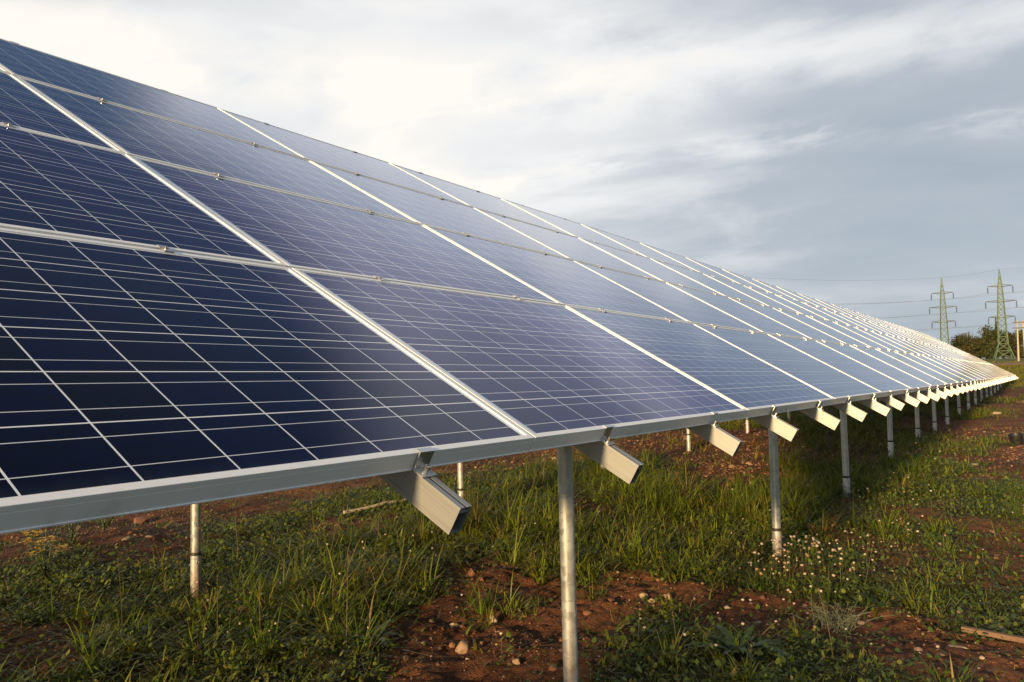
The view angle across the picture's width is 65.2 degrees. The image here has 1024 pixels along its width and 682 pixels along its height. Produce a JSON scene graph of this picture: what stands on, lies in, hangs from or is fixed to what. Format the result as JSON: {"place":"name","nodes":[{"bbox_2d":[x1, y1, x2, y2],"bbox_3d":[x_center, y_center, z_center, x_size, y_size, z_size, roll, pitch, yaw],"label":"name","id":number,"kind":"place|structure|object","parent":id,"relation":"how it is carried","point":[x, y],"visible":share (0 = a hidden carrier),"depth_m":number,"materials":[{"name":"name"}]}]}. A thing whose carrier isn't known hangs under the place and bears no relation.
{"place":"outdoors","nodes":[
{"label":"outdoors","id":0,"kind":"place"},
{"bbox_2d":[0,358,1023,681],"bbox_3d":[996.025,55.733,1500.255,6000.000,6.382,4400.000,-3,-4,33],"label":"ground","id":1,"kind":"structure","parent":0,"point":[596,624],"depth_m":3.98,"materials":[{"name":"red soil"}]},
{"bbox_2d":[17,536,71,578],"bbox_3d":[-2.561,1.183,4.416,0.262,0.234,0.276,-3,-4,33],"label":"yellow weed","id":2,"kind":"object","parent":1,"relation":"on","point":[43,565],"visible":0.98,"depth_m":4.36,"materials":[{"name":"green plant"}]},
{"bbox_2d":[21,523,74,560],"bbox_3d":[-2.741,1.175,4.760,0.306,0.266,0.250,0,-3,-19],"label":"yellow weed","id":3,"kind":"object","parent":1,"relation":"on","point":[38,537],"visible":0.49,"depth_m":4.72,"materials":[{"name":"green plant"}]},
{"bbox_2d":[60,522,88,542],"bbox_3d":[-2.865,1.135,5.189,0.310,0.354,0.260,1,-4,-40],"label":"yellow weed","id":4,"kind":"object","parent":1,"relation":"on","point":[71,531],"visible":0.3,"depth_m":5.16,"materials":[{"name":"green plant"}]},
{"bbox_2d":[94,516,120,530],"bbox_3d":[-2.835,1.191,5.675,0.247,0.305,0.276,0,-3,-22],"label":"yellow weed","id":5,"kind":"object","parent":1,"relation":"on","point":[105,524],"visible":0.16,"depth_m":5.65,"materials":[{"name":"green plant"}]},
{"bbox_2d":[122,536,133,540],"bbox_3d":[-2.541,1.311,5.281,0.059,0.045,0.081,-3,-4,33],"label":"stone","id":6,"kind":"object","parent":1,"relation":"on","point":[127,538],"visible":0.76,"depth_m":5.27,"materials":[{"name":"beige stone"}]},
{"bbox_2d":[134,517,147,523],"bbox_3d":[-2.904,1.427,6.264,0.100,0.095,0.100,1,-4,-40],"label":"stone","id":7,"kind":"object","parent":1,"relation":"on","point":[143,520],"visible":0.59,"depth_m":6.25,"materials":[{"name":"brown stone"}]},
{"bbox_2d":[237,605,248,612],"bbox_3d":[-1.284,1.290,3.832,0.067,0.045,0.049,-1,-3,-3],"label":"stone","id":8,"kind":"object","parent":1,"relation":"on","point":[247,610],"visible":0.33,"depth_m":3.82,"materials":[{"name":"stone"}]},
{"bbox_2d":[348,620,401,648],"bbox_3d":[-0.596,1.272,3.439,0.238,0.090,0.245,-1,-3,1],"label":"weed plant","id":9,"kind":"object","parent":1,"relation":"on","point":[380,638],"visible":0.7,"depth_m":3.44,"materials":[{"name":"green plant"}]},
{"bbox_2d":[343,499,407,513],"bbox_3d":[-0.897,1.267,6.320,0.958,0.084,0.036,1,-4,-40],"label":"stick","id":10,"kind":"object","parent":1,"relation":"on","point":[363,508],"visible":0.5,"depth_m":6.13,"materials":[{"name":"brown wood"}]},
{"bbox_2d":[449,623,458,626],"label":"stone","id":11,"kind":"object","parent":1,"relation":"on","point":[454,624],"visible":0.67,"depth_m":3.68,"materials":[{"name":"beige stone"}]},
{"bbox_2d":[455,640,469,653],"bbox_3d":[-0.206,1.282,3.344,0.063,0.053,0.068,-1,-3,-14],"label":"stone","id":12,"kind":"object","parent":1,"relation":"on","point":[462,647],"visible":0.98,"depth_m":3.33,"materials":[{"name":"beige stone"}]},
{"bbox_2d":[466,568,475,576],"bbox_3d":[-0.226,1.285,4.392,0.056,0.071,0.041,-2,-3,7],"label":"stone","id":13,"kind":"object","parent":1,"relation":"on","point":[470,573],"visible":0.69,"depth_m":4.38,"materials":[{"name":"brown stone"}]},
{"bbox_2d":[490,615,497,623],"bbox_3d":[-0.085,1.300,3.712,0.043,0.054,0.050,-2,-3,14],"label":"stone","id":14,"kind":"object","parent":1,"relation":"on","point":[495,620],"visible":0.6,"depth_m":3.70,"materials":[{"name":"beige stone"}]},
{"bbox_2d":[0,38,1017,681],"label":"solar array","id":15,"kind":"object","parent":1,"relation":"on","point":[200,302],"visible":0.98,"depth_m":2.47,"materials":[{"name":"glass"}]},
{"bbox_2d":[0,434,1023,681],"bbox_3d":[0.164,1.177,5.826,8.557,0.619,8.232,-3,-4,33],"label":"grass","id":16,"kind":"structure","parent":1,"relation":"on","point":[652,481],"depth_m":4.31,"materials":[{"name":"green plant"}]},
{"bbox_2d":[196,438,1022,647],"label":"clover blossoms","id":17,"kind":"object","parent":16,"relation":"attached to","point":[814,543],"visible":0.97,"depth_m":4.07,"materials":[{"name":"white plant"}]},
{"bbox_2d":[0,442,1023,681],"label":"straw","id":18,"kind":"object","parent":1,"relation":"on","point":[556,586],"visible":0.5,"depth_m":3.85,"materials":[{"name":"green plant"}]},
{"bbox_2d":[512,658,519,664],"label":"stone","id":19,"kind":"object","parent":1,"relation":"on","point":[516,661],"visible":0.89,"depth_m":3.16,"materials":[{"name":"beige stone"}]},
{"bbox_2d":[548,664,557,670],"bbox_3d":[0.159,1.249,3.048,0.038,0.029,0.035,-3,-3,24],"label":"stone","id":20,"kind":"object","parent":1,"relation":"on","point":[550,668],"visible":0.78,"depth_m":3.04,"materials":[{"name":"brown stone"}]},
{"bbox_2d":[583,610,592,614],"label":"stone","id":21,"kind":"object","parent":1,"relation":"on","point":[587,612],"visible":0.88,"depth_m":3.74,"materials":[{"name":"brown stone"}]},
{"bbox_2d":[639,593,647,597],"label":"stone","id":22,"kind":"object","parent":1,"relation":"on","point":[641,595],"visible":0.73,"depth_m":3.92,"materials":[{"name":"beige stone"}]},
{"bbox_2d":[681,624,789,674],"bbox_3d":[0.847,1.158,3.013,0.420,0.110,0.388,-3,-4,33],"label":"weed plant","id":23,"kind":"object","parent":1,"relation":"on","point":[744,642],"visible":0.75,"depth_m":2.99,"materials":[{"name":"green plant"}]},
{"bbox_2d":[511,404,1023,493],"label":"weeds","id":24,"kind":"object","parent":1,"relation":"on","point":[928,466],"visible":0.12,"depth_m":7.96,"materials":[{"name":"green plant"}]},
{"bbox_2d":[512,397,1023,475],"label":"grass","id":25,"kind":"structure","parent":1,"relation":"on","point":[906,411],"depth_m":10.42,"materials":[{"name":"green plant"}]},
{"bbox_2d":[785,596,893,634],"bbox_3d":[1.356,1.161,3.381,0.423,0.118,0.282,-2,-3,12],"label":"weed plant","id":26,"kind":"object","parent":1,"relation":"on","point":[837,616],"visible":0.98,"depth_m":3.37,"materials":[{"name":"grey plant"}]},
{"bbox_2d":[929,277,956,343],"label":"power pylon","id":27,"kind":"object","parent":1,"relation":"on","point":[945,307],"visible":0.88,"depth_m":246.84,"materials":[{"name":"green metal"}]},
{"bbox_2d":[848,293,1005,303],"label":"power line","id":28,"kind":"object","parent":27,"relation":"attached to","point":[911,301],"visible":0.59,"depth_m":232.95,"materials":[{"name":"metal"}]},
{"bbox_2d":[845,292,1012,304],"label":"power line","id":29,"kind":"object","parent":27,"relation":"attached to","point":[926,300],"visible":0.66,"depth_m":233.69,"materials":[{"name":"metal"}]},
{"bbox_2d":[948,644,967,648],"bbox_3d":[1.744,1.197,3.128,0.075,0.013,0.037,-3,-4,33],"label":"stone","id":30,"kind":"object","parent":1,"relation":"on","point":[956,646],"visible":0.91,"depth_m":3.12,"materials":[{"name":"beige stone"}]},
{"bbox_2d":[949,331,981,357],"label":"tree","id":31,"kind":"object","parent":1,"relation":"on","point":[964,343],"visible":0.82,"depth_m":278.34,"materials":[{"name":"green plant"}]},
{"bbox_2d":[970,336,989,358],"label":"tree","id":32,"kind":"object","parent":1,"relation":"on","point":[983,347],"visible":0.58,"depth_m":280.82,"materials":[{"name":"green plant"}]},
{"bbox_2d":[977,325,1006,358],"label":"tree","id":33,"kind":"object","parent":1,"relation":"on","point":[990,336],"visible":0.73,"depth_m":280.43,"materials":[{"name":"green plant"}]},
{"bbox_2d":[961,625,1023,642],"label":"wooden batten","id":34,"kind":"object","parent":1,"relation":"on","point":[1006,636],"visible":1,"depth_m":3.19,"materials":[{"name":"brown wood"}]},
{"bbox_2d":[985,269,1017,358],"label":"power pylon","id":35,"kind":"object","parent":1,"relation":"on","point":[1004,316],"visible":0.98,"depth_m":221.92,"materials":[{"name":"green metal"}]},
{"bbox_2d":[997,331,1023,358],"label":"tree","id":36,"kind":"object","parent":1,"relation":"on","point":[1012,338],"visible":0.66,"depth_m":278.89,"materials":[{"name":"green plant"}]},
{"bbox_2d":[1006,329,1023,357],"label":"tree","id":37,"kind":"object","parent":1,"relation":"on","point":[1020,332],"visible":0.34,"depth_m":289.43,"materials":[{"name":"green plant"}]},
{"bbox_2d":[1007,433,1023,444],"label":"stone","id":38,"kind":"object","parent":1,"relation":"on","point":[1013,437],"visible":0.91,"depth_m":9.01,"materials":[{"name":"grey stone"}]},
{"bbox_2d":[1012,320,1023,360],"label":"utility pole","id":39,"kind":"object","parent":1,"relation":"on","point":[1017,327],"visible":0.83,"depth_m":92.89,"materials":[{"name":"brown wood"}]},
{"bbox_2d":[0,0,1023,358],"label":"sky","id":40,"kind":"structure","parent":0,"point":[849,150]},
{"bbox_2d":[852,364,1023,405],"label":"grass","id":41,"kind":"structure","parent":0,"point":[1012,371],"depth_m":22.55,"materials":[{"name":"green plant"}]},
{"bbox_2d":[988,361,1023,368],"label":"grass","id":42,"kind":"structure","parent":0,"point":[1006,365],"depth_m":56.56,"materials":[{"name":"green plant"}]}
]}

